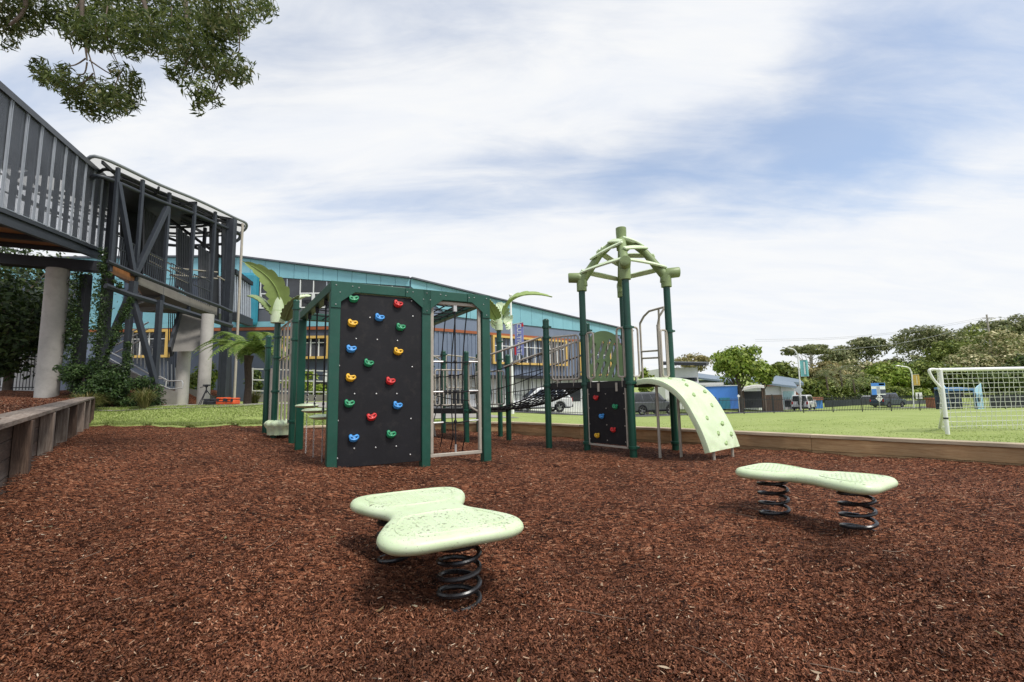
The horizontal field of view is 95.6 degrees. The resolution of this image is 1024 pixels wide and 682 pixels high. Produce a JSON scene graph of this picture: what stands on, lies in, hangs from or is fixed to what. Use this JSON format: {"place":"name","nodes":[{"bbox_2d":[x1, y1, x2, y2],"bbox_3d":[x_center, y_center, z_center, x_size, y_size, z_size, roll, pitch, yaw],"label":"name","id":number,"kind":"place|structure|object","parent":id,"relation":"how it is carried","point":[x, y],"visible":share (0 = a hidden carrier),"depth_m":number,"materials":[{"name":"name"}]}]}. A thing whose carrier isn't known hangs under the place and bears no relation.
{"place":"outdoors","nodes":[
{"label":"outdoors","id":0,"kind":"place"},
{"bbox_2d":[0,395,83,413],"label":"raised bed ground","id":1,"kind":"structure","parent":0,"point":[18,399],"depth_m":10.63,"materials":[{"name":"brown wood"}]},
{"bbox_2d":[0,0,279,123],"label":"overhanging tree","id":2,"kind":"object","parent":1,"relation":"on","point":[83,21],"visible":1,"depth_m":6.05,"materials":[{"name":"green plant"}]},
{"bbox_2d":[0,389,216,406],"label":"garden bank ground","id":3,"kind":"structure","parent":0,"point":[30,394],"depth_m":16.53,"materials":[{"name":"green plant"}]},
{"bbox_2d":[0,353,36,389],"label":"picket fence","id":4,"kind":"object","parent":3,"relation":"on","point":[25,387],"visible":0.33,"depth_m":18.58,"materials":[{"name":"grey wood"}]},
{"bbox_2d":[0,353,37,390],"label":"picket fence","id":5,"kind":"object","parent":3,"relation":"on","point":[24,382],"depth_m":20.54,"materials":[{"name":"white paint"}]},
{"bbox_2d":[0,270,76,390],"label":"shade tree","id":6,"kind":"object","parent":3,"relation":"on","point":[25,317],"visible":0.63,"depth_m":18.24,"materials":[{"name":"green plant"}]},
{"bbox_2d":[0,247,87,359],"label":"shade tree","id":7,"kind":"object","parent":3,"relation":"on","point":[20,271],"visible":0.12,"depth_m":21.75,"materials":[{"name":"green plant"}]},
{"bbox_2d":[33,267,70,397],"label":"concrete column","id":8,"kind":"structure","parent":3,"relation":"on","point":[52,324],"depth_m":15.98,"materials":[{"name":"grey concrete"}]},
{"bbox_2d":[0,81,109,272],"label":"elevated walkway","id":9,"kind":"structure","parent":8,"relation":"on","point":[31,139],"depth_m":13.64,"materials":[{"name":"metal"}]},
{"bbox_2d":[52,360,102,394],"bbox_3d":[-14.946,1.322,16.219,1.479,1.375,1.661,3,-8,-34],"label":"garden shrub","id":10,"kind":"object","parent":3,"relation":"on","point":[75,371],"visible":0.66,"depth_m":15.83,"materials":[{"name":"green plant"}]},
{"bbox_2d":[71,378,128,410],"bbox_3d":[-14.019,1.917,15.712,1.657,1.290,1.702,-1,-6,0],"label":"garden shrub","id":11,"kind":"object","parent":3,"relation":"on","point":[87,389],"visible":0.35,"depth_m":15.23,"materials":[{"name":"green plant"}]},
{"bbox_2d":[86,363,130,406],"bbox_3d":[-13.596,1.654,15.793,1.527,1.831,1.496,-1,-6,0],"label":"garden shrub","id":12,"kind":"object","parent":3,"relation":"on","point":[113,378],"visible":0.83,"depth_m":15.42,"materials":[{"name":"green plant"}]},
{"bbox_2d":[1,154,247,404],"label":"stair tower","id":13,"kind":"structure","parent":3,"relation":"on","point":[150,217],"depth_m":18.93,"materials":[{"name":"grey metal"}]},
{"bbox_2d":[60,272,86,382],"bbox_3d":[-15.392,-0.481,16.283,0.589,4.056,0.560,-1,-6,0],"label":"climbing vine","id":14,"kind":"object","parent":13,"relation":"attached to","point":[75,325],"visible":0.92,"depth_m":16.28,"materials":[{"name":"green plant"}]},
{"bbox_2d":[83,247,112,379],"bbox_3d":[-14.298,-0.938,16.132,0.640,4.886,0.608,-1,-6,0],"label":"climbing vine","id":15,"kind":"object","parent":13,"relation":"attached to","point":[100,323],"visible":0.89,"depth_m":16.09,"materials":[{"name":"green plant"}]},
{"bbox_2d":[96,296,134,371],"bbox_3d":[-13.518,-0.190,15.847,1.065,2.694,0.453,-1,-6,0],"label":"climbing vine","id":16,"kind":"object","parent":13,"relation":"attached to","point":[121,320],"visible":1,"depth_m":15.84,"materials":[{"name":"green plant"}]},
{"bbox_2d":[119,341,134,381],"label":"climbing vine","id":17,"kind":"object","parent":13,"relation":"attached to","point":[127,358],"visible":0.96,"depth_m":15.73,"materials":[{"name":"green plant"}]},
{"bbox_2d":[206,269,252,325],"bbox_3d":[-15.568,-2.193,25.655,1.792,3.066,6.408,1,-7,-21],"label":"link gallery","id":18,"kind":"object","parent":13,"relation":"attached to","point":[245,319],"visible":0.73,"depth_m":25.06,"materials":[{"name":"metal"}]},
{"bbox_2d":[118,375,166,406],"bbox_3d":[-12.540,1.870,15.825,1.128,1.394,1.692,2,-7,-26],"label":"garden shrub","id":19,"kind":"object","parent":3,"relation":"on","point":[138,383],"visible":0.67,"depth_m":15.59,"materials":[{"name":"green plant"}]},
{"bbox_2d":[175,351,190,403],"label":"concrete column","id":20,"kind":"structure","parent":3,"relation":"on","point":[183,364],"depth_m":19.03,"materials":[{"name":"grey concrete"}]},
{"bbox_2d":[196,313,213,403],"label":"concrete column","id":21,"kind":"structure","parent":3,"relation":"on","point":[205,363],"depth_m":18.62,"materials":[{"name":"grey concrete"}]},
{"bbox_2d":[191,362,217,389],"bbox_3d":[-17.768,2.453,27.007,1.479,2.856,1.547,-1,-6,0],"label":"garden tree","id":22,"kind":"object","parent":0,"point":[214,377],"visible":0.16,"depth_m":26.86,"materials":[{"name":"green plant"}]},
{"bbox_2d":[243,370,263,393],"bbox_3d":[-13.325,2.462,23.887,1.003,2.009,1.005,-1,-6,0],"label":"garden tree","id":23,"kind":"object","parent":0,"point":[258,385],"visible":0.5,"depth_m":23.89,"materials":[{"name":"green plant"}]},
{"bbox_2d":[91,403,440,425],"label":"lawn grass","id":24,"kind":"structure","parent":0,"point":[208,410],"depth_m":14.11,"materials":[{"name":"green plant"}]},
{"bbox_2d":[97,402,519,417],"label":"path","id":25,"kind":"structure","parent":0,"point":[438,415],"depth_m":17.91,"materials":[{"name":"concrete"}]},
{"bbox_2d":[0,425,1023,681],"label":"mulch ground","id":26,"kind":"structure","parent":0,"point":[598,455],"depth_m":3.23,"materials":[{"name":"brown plant"}]},
{"bbox_2d":[242,261,310,437],"bbox_3d":[-4.618,0.317,9.375,1.090,3.621,1.311,-1,-6,0],"label":"palm post","id":27,"kind":"object","parent":26,"relation":"on","point":[278,306],"visible":0.89,"depth_m":9.25,"materials":[{"name":"plastic"}]},
{"bbox_2d":[262,299,300,442],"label":"stepping platform","id":28,"kind":"structure","parent":26,"relation":"on","point":[283,426],"depth_m":9.10,"materials":[{"name":"plastic"}]},
{"bbox_2d":[294,281,491,467],"bbox_3d":[-2.057,0.754,7.413,2.467,2.685,2.824,3,-7,-30],"label":"climbing gym","id":29,"kind":"object","parent":26,"relation":"on","point":[379,409],"visible":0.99,"depth_m":6.18,"materials":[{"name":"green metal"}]},
{"bbox_2d":[350,487,523,611],"bbox_3d":[-0.488,1.226,2.722,0.764,0.489,1.228,2,-7,-27],"label":"spring bench","id":30,"kind":"object","parent":26,"relation":"on","point":[416,522],"visible":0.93,"depth_m":2.41,"materials":[{"name":"plastic"}]},
{"bbox_2d":[434,350,511,442],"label":"platform","id":31,"kind":"structure","parent":26,"relation":"on","point":[444,386],"depth_m":10.32,"materials":[{"name":"green metal"}]},
{"bbox_2d":[71,498,903,680],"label":"twigs","id":32,"kind":"object","parent":26,"relation":"on","point":[686,644],"visible":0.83,"depth_m":2.02,"materials":[{"name":"brown wood"}]},
{"bbox_2d":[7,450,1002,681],"bbox_3d":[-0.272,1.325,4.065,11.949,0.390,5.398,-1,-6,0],"label":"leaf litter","id":33,"kind":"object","parent":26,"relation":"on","point":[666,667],"visible":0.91,"depth_m":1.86,"materials":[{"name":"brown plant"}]},
{"bbox_2d":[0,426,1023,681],"bbox_3d":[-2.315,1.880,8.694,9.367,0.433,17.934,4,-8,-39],"label":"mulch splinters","id":34,"kind":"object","parent":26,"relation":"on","point":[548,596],"visible":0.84,"depth_m":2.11,"materials":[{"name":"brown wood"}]},
{"bbox_2d":[490,291,551,436],"bbox_3d":[0.068,0.609,11.563,1.780,3.792,0.938,2,-7,-26],"label":"palm post","id":35,"kind":"object","parent":26,"relation":"on","point":[499,314],"visible":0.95,"depth_m":11.29,"materials":[{"name":"plastic"}]},
{"bbox_2d":[542,226,739,459],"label":"play tower","id":36,"kind":"structure","parent":26,"relation":"on","point":[608,401],"depth_m":7.89,"materials":[{"name":"green plastic"}]},
{"bbox_2d":[468,336,580,411],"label":"rope bridge","id":37,"kind":"structure","parent":36,"relation":"attached to","point":[511,406],"depth_m":9.25,"materials":[{"name":"metal"}]},
{"bbox_2d":[735,463,897,532],"bbox_3d":[2.293,1.250,3.538,0.548,0.502,0.997,3,-8,-35],"label":"spring bench","id":38,"kind":"object","parent":26,"relation":"on","point":[866,485],"visible":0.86,"depth_m":3.39,"materials":[{"name":"plastic"}]},
{"bbox_2d":[0,0,1023,375],"label":"sky","id":39,"kind":"structure","parent":0,"point":[817,169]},
{"bbox_2d":[90,376,1023,442],"bbox_3d":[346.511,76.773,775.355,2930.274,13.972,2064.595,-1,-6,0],"label":"lawn ground","id":40,"kind":"structure","parent":0,"point":[931,416],"depth_m":14.06,"materials":[{"name":"green plant"}]},
{"bbox_2d":[0,397,94,494],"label":"timber retaining wall","id":41,"kind":"structure","parent":40,"relation":"on","point":[26,434],"depth_m":6.12,"materials":[{"name":"brown wood"}]},
{"bbox_2d":[0,247,124,384],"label":"shade tree","id":42,"kind":"object","parent":40,"relation":"on","point":[69,294],"visible":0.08,"depth_m":27.87,"materials":[{"name":"green plant"}]},
{"bbox_2d":[128,387,160,407],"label":"grass tussock","id":43,"kind":"object","parent":40,"relation":"on","point":[145,399],"depth_m":14.69,"materials":[{"name":"green plant"}]},
{"bbox_2d":[89,413,261,425],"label":"grass edge blades","id":44,"kind":"object","parent":40,"relation":"on","point":[136,422],"visible":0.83,"depth_m":12.25,"materials":[{"name":"green plant"}]},
{"bbox_2d":[190,331,289,403],"bbox_3d":[-10.011,1.096,17.547,3.496,2.979,3.578,-1,-6,0],"label":"tree fern","id":45,"kind":"object","parent":40,"relation":"on","point":[244,349],"visible":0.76,"depth_m":17.37,"materials":[{"name":"green plant"}]},
{"bbox_2d":[251,368,326,402],"bbox_3d":[-9.364,2.437,24.400,7.879,2.075,0.160,1,-7,-15],"label":"rail fence","id":46,"kind":"object","parent":40,"relation":"on","point":[318,397],"visible":0.12,"depth_m":23.97,"materials":[{"name":"metal"}]},
{"bbox_2d":[1,255,633,413],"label":"school building","id":47,"kind":"structure","parent":40,"relation":"on","point":[313,281],"depth_m":32.04,"materials":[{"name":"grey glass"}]},
{"bbox_2d":[131,329,169,357],"bbox_3d":[-24.394,0.177,31.098,2.725,1.891,0.300,-1,-6,-2],"label":"window","id":48,"kind":"structure","parent":47,"relation":"in","point":[150,332],"depth_m":31.15,"materials":[{"name":"yellow glass"}]},
{"bbox_2d":[287,279,300,297],"bbox_3d":[-15.033,-3.263,31.887,0.897,2.055,0.110,-1,-6,-2],"label":"window","id":49,"kind":"structure","parent":47,"relation":"in","point":[293,284],"depth_m":31.94,"materials":[{"name":"grey glass"}]},
{"bbox_2d":[282,336,327,358],"bbox_3d":[-13.935,0.441,31.408,3.119,1.554,0.300,-1,-6,-2],"label":"window","id":50,"kind":"structure","parent":47,"relation":"in","point":[320,339],"depth_m":31.49,"materials":[{"name":"yellow glass"}]},
{"bbox_2d":[299,280,313,307],"bbox_3d":[-14.136,-3.240,31.913,0.897,1.983,0.110,-1,-6,-2],"label":"window","id":51,"kind":"structure","parent":47,"relation":"in","point":[306,286],"depth_m":31.93,"materials":[{"name":"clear glass"}]},
{"bbox_2d":[313,281,325,307],"bbox_3d":[-13.239,-3.217,31.940,0.897,1.911,0.110,-1,-6,-2],"label":"window","id":52,"kind":"structure","parent":47,"relation":"in","point":[318,286],"depth_m":31.99,"materials":[{"name":"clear glass"}]},
{"bbox_2d":[491,335,567,365],"bbox_3d":[1.621,0.871,38.432,8.079,2.246,0.300,4,-8,-38],"label":"window","id":53,"kind":"structure","parent":47,"relation":"in","point":[493,337],"depth_m":38.23,"materials":[{"name":"yellow glass"}]},
{"bbox_2d":[509,294,523,413],"bbox_3d":[0.260,0.658,24.477,0.765,6.484,0.169,-3,-7,20],"label":"flag pole","id":54,"kind":"object","parent":40,"relation":"on","point":[519,334],"visible":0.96,"depth_m":24.55,"materials":[{"name":"metal"}]},
{"bbox_2d":[638,367,654,413],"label":"street tree","id":55,"kind":"object","parent":40,"relation":"on","point":[646,389],"visible":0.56,"depth_m":49.42,"materials":[{"name":"green plant"}]},
{"bbox_2d":[304,421,1023,465],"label":"sleeper border","id":56,"kind":"object","parent":40,"relation":"on","point":[1003,453],"visible":0.48,"depth_m":6.92,"materials":[{"name":"brown wood"}]},
{"bbox_2d":[648,361,723,409],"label":"house","id":57,"kind":"structure","parent":40,"relation":"on","point":[690,373],"depth_m":54.86,"materials":[{"name":"white paint"}]},
{"bbox_2d":[674,352,712,371],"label":"street tree","id":58,"kind":"object","parent":40,"relation":"on","point":[697,358],"visible":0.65,"depth_m":90.47,"materials":[{"name":"green plant"}]},
{"bbox_2d":[698,373,734,385],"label":"house","id":59,"kind":"structure","parent":40,"relation":"on","point":[705,378],"depth_m":65.72,"materials":[{"name":"white"}]},
{"bbox_2d":[703,385,737,408],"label":"storage shed","id":60,"kind":"structure","parent":40,"relation":"on","point":[725,392],"depth_m":45.66,"materials":[{"name":"blue metal"}]},
{"bbox_2d":[436,388,1023,415],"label":"picket fence","id":61,"kind":"object","parent":40,"relation":"on","point":[832,399],"visible":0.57,"depth_m":34.64,"materials":[{"name":"grey metal"}]},
{"bbox_2d":[709,344,770,411],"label":"street tree","id":62,"kind":"object","parent":40,"relation":"on","point":[737,363],"visible":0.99,"depth_m":46.00,"materials":[{"name":"green plant"}]},
{"bbox_2d":[751,364,778,410],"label":"street tree","id":63,"kind":"object","parent":40,"relation":"on","point":[767,379],"visible":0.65,"depth_m":51.20,"materials":[{"name":"green plant"}]},
{"bbox_2d":[741,377,796,409],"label":"house","id":64,"kind":"structure","parent":40,"relation":"on","point":[785,389],"depth_m":59.56,"materials":[{"name":"white paint"}]},
{"bbox_2d":[762,394,782,410],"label":"panel fence","id":65,"kind":"object","parent":40,"relation":"on","point":[775,404],"visible":0.5,"depth_m":53.45,"materials":[{"name":"grey metal"}]},
{"bbox_2d":[772,360,809,379],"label":"forest tree","id":66,"kind":"object","parent":40,"relation":"on","point":[785,369],"visible":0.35,"depth_m":86.47,"materials":[{"name":"green plant"}]},
{"bbox_2d":[782,347,808,409],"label":"street lamp","id":67,"kind":"object","parent":40,"relation":"on","point":[803,368],"visible":0.91,"depth_m":55.68,"materials":[{"name":"white metal"}]},
{"bbox_2d":[780,344,835,367],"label":"gum tree","id":68,"kind":"object","parent":40,"relation":"on","point":[811,350],"visible":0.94,"depth_m":103.23,"materials":[{"name":"green plant"}]},
{"bbox_2d":[798,378,835,396],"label":"forest tree","id":69,"kind":"object","parent":40,"relation":"on","point":[814,387],"visible":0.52,"depth_m":80.07,"materials":[{"name":"green plant"}]},
{"bbox_2d":[805,360,851,386],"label":"forest tree","id":70,"kind":"object","parent":40,"relation":"on","point":[811,370],"visible":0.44,"depth_m":92.47,"materials":[{"name":"green plant"}]},
{"bbox_2d":[646,417,1023,442],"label":"grass field blades","id":71,"kind":"object","parent":40,"relation":"on","point":[999,440],"visible":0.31,"depth_m":9.49,"materials":[{"name":"green plant"}]},
{"bbox_2d":[817,348,854,386],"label":"gum tree","id":72,"kind":"object","parent":40,"relation":"on","point":[841,355],"visible":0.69,"depth_m":108.60,"materials":[{"name":"green plant"}]},
{"bbox_2d":[817,386,857,400],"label":"roadside bush","id":73,"kind":"object","parent":40,"relation":"on","point":[838,389],"visible":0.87,"depth_m":78.10,"materials":[{"name":"green plant"}]},
{"bbox_2d":[827,345,863,367],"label":"gum tree","id":74,"kind":"object","parent":40,"relation":"on","point":[856,354],"visible":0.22,"depth_m":111.97,"materials":[{"name":"green plant"}]},
{"bbox_2d":[824,399,869,406],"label":"panel fence","id":75,"kind":"object","parent":40,"relation":"on","point":[843,403],"visible":0.46,"depth_m":70.42,"materials":[{"name":"grey metal"}]},
{"bbox_2d":[835,373,875,397],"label":"tree","id":76,"kind":"object","parent":40,"relation":"on","point":[852,377],"visible":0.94,"depth_m":78.31,"materials":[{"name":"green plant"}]},
{"bbox_2d":[837,375,891,392],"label":"forest tree","id":77,"kind":"object","parent":40,"relation":"on","point":[863,387],"visible":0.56,"depth_m":83.29,"materials":[{"name":"green plant"}]},
{"bbox_2d":[838,359,891,383],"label":"forest tree","id":78,"kind":"object","parent":40,"relation":"on","point":[861,365],"visible":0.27,"depth_m":99.20,"materials":[{"name":"green plant"}]},
{"bbox_2d":[845,335,894,363],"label":"gum tree","id":79,"kind":"object","parent":40,"relation":"on","point":[860,343],"visible":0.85,"depth_m":111.18,"materials":[{"name":"green plant"}]},
{"bbox_2d":[871,383,885,394],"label":"billboard","id":80,"kind":"object","parent":40,"relation":"on","point":[878,388],"visible":0.88,"depth_m":61.47,"materials":[{"name":"metal"}]},
{"bbox_2d":[755,314,1012,357],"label":"power pole","id":81,"kind":"object","parent":40,"relation":"on","point":[987,321],"visible":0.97,"depth_m":99.38,"materials":[{"name":"grey wood"}]},
{"bbox_2d":[860,360,923,387],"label":"forest tree","id":82,"kind":"object","parent":40,"relation":"on","point":[892,374],"visible":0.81,"depth_m":90.76,"materials":[{"name":"green plant"}]},
{"bbox_2d":[886,386,911,398],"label":"roadside bush","id":83,"kind":"object","parent":40,"relation":"on","point":[898,390],"visible":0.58,"depth_m":78.97,"materials":[{"name":"green plant"}]},
{"bbox_2d":[896,365,919,405],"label":"street lamp","id":84,"kind":"object","parent":40,"relation":"on","point":[915,379],"visible":0.94,"depth_m":61.52,"materials":[{"name":"white metal"}]},
{"bbox_2d":[905,388,933,399],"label":"roadside bush","id":85,"kind":"object","parent":40,"relation":"on","point":[925,392],"visible":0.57,"depth_m":78.01,"materials":[{"name":"green plant"}]},
{"bbox_2d":[893,360,975,393],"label":"forest tree","id":86,"kind":"object","parent":40,"relation":"on","point":[926,382],"visible":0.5,"depth_m":88.39,"materials":[{"name":"green plant"}]},
{"bbox_2d":[888,325,986,356],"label":"gum tree","id":87,"kind":"object","parent":40,"relation":"on","point":[921,344],"visible":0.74,"depth_m":117.75,"materials":[{"name":"green plant"}]},
{"bbox_2d":[919,338,980,365],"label":"forest tree","id":88,"kind":"object","parent":40,"relation":"on","point":[940,351],"visible":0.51,"depth_m":108.86,"materials":[{"name":"green plant"}]},
{"bbox_2d":[924,366,990,396],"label":"forest tree","id":89,"kind":"object","parent":40,"relation":"on","point":[970,382],"visible":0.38,"depth_m":84.65,"materials":[{"name":"green plant"}]},
{"bbox_2d":[934,383,983,409],"bbox_3d":[36.484,4.493,37.674,3.323,2.050,1.230,-1,-6,0],"label":"team shelter","id":90,"kind":"object","parent":40,"relation":"on","point":[978,388],"visible":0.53,"depth_m":38.01,"materials":[{"name":"blue glass"}]},
{"bbox_2d":[940,351,1004,367],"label":"forest tree","id":91,"kind":"object","parent":40,"relation":"on","point":[980,360],"visible":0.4,"depth_m":93.93,"materials":[{"name":"green plant"}]},
{"bbox_2d":[927,367,1023,434],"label":"soccer goal","id":92,"kind":"object","parent":40,"relation":"on","point":[944,420],"visible":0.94,"depth_m":9.49,"materials":[{"name":"white paint"}]},
{"bbox_2d":[945,324,1005,353],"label":"forest tree","id":93,"kind":"object","parent":40,"relation":"on","point":[977,332],"visible":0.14,"depth_m":113.75,"materials":[{"name":"green plant"}]},
{"bbox_2d":[954,317,1023,341],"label":"gum tree","id":94,"kind":"object","parent":40,"relation":"on","point":[1000,324],"visible":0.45,"depth_m":126.83,"materials":[{"name":"green plant"}]},
{"bbox_2d":[959,329,1023,364],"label":"forest tree","id":95,"kind":"object","parent":40,"relation":"on","point":[1009,342],"visible":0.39,"depth_m":99.03,"materials":[{"name":"green plant"}]},
{"bbox_2d":[974,370,1023,393],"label":"forest tree","id":96,"kind":"object","parent":40,"relation":"on","point":[1005,378],"visible":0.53,"depth_m":82.91,"materials":[{"name":"green plant"}]},
{"bbox_2d":[989,395,1023,407],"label":"panel fence","id":97,"kind":"object","parent":40,"relation":"on","point":[1007,402],"visible":0.34,"depth_m":43.53,"materials":[{"name":"grey metal"}]},
{"bbox_2d":[993,347,1023,366],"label":"forest tree","id":98,"kind":"object","parent":40,"relation":"on","point":[1006,356],"visible":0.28,"depth_m":93.17,"materials":[{"name":"green plant"}]},
{"bbox_2d":[995,313,1023,340],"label":"gum tree","id":99,"kind":"object","parent":40,"relation":"on","point":[1019,318],"visible":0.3,"depth_m":125.26,"materials":[{"name":"green plant"}]},
{"bbox_2d":[998,353,1023,390],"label":"forest tree","id":100,"kind":"object","parent":40,"relation":"on","point":[1021,358],"visible":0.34,"depth_m":85.32,"materials":[{"name":"green plant"}]},
{"bbox_2d":[434,402,989,416],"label":"road","id":101,"kind":"structure","parent":0,"point":[668,414],"depth_m":34.65,"materials":[{"name":"grey asphalt"}]},
{"bbox_2d":[514,387,572,411],"bbox_3d":[1.721,3.807,29.959,4.100,1.583,2.110,0,-7,-13],"label":"parked car","id":102,"kind":"object","parent":101,"relation":"on","point":[558,402],"visible":0.47,"depth_m":29.36,"materials":[{"name":"white paint"}]},
{"bbox_2d":[634,392,669,414],"bbox_3d":[10.972,5.003,37.252,4.700,1.803,2.310,2,-7,-22],"label":"parked car","id":103,"kind":"object","parent":101,"relation":"on","point":[647,396],"visible":0.34,"depth_m":36.18,"materials":[{"name":"grey paint"}]},
{"bbox_2d":[742,384,763,408],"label":"shelter","id":104,"kind":"object","parent":101,"relation":"on","point":[748,395],"visible":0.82,"depth_m":51.50,"materials":[{"name":"grey metal"}]},
{"bbox_2d":[791,395,816,409],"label":"parked car","id":105,"kind":"object","parent":101,"relation":"on","point":[805,399],"visible":0.58,"depth_m":56.53,"materials":[{"name":"white paint"}]},
{"bbox_2d":[870,393,906,407],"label":"parked car","id":106,"kind":"object","parent":101,"relation":"on","point":[884,402],"visible":0.7,"depth_m":64.54,"materials":[{"name":"black paint"}]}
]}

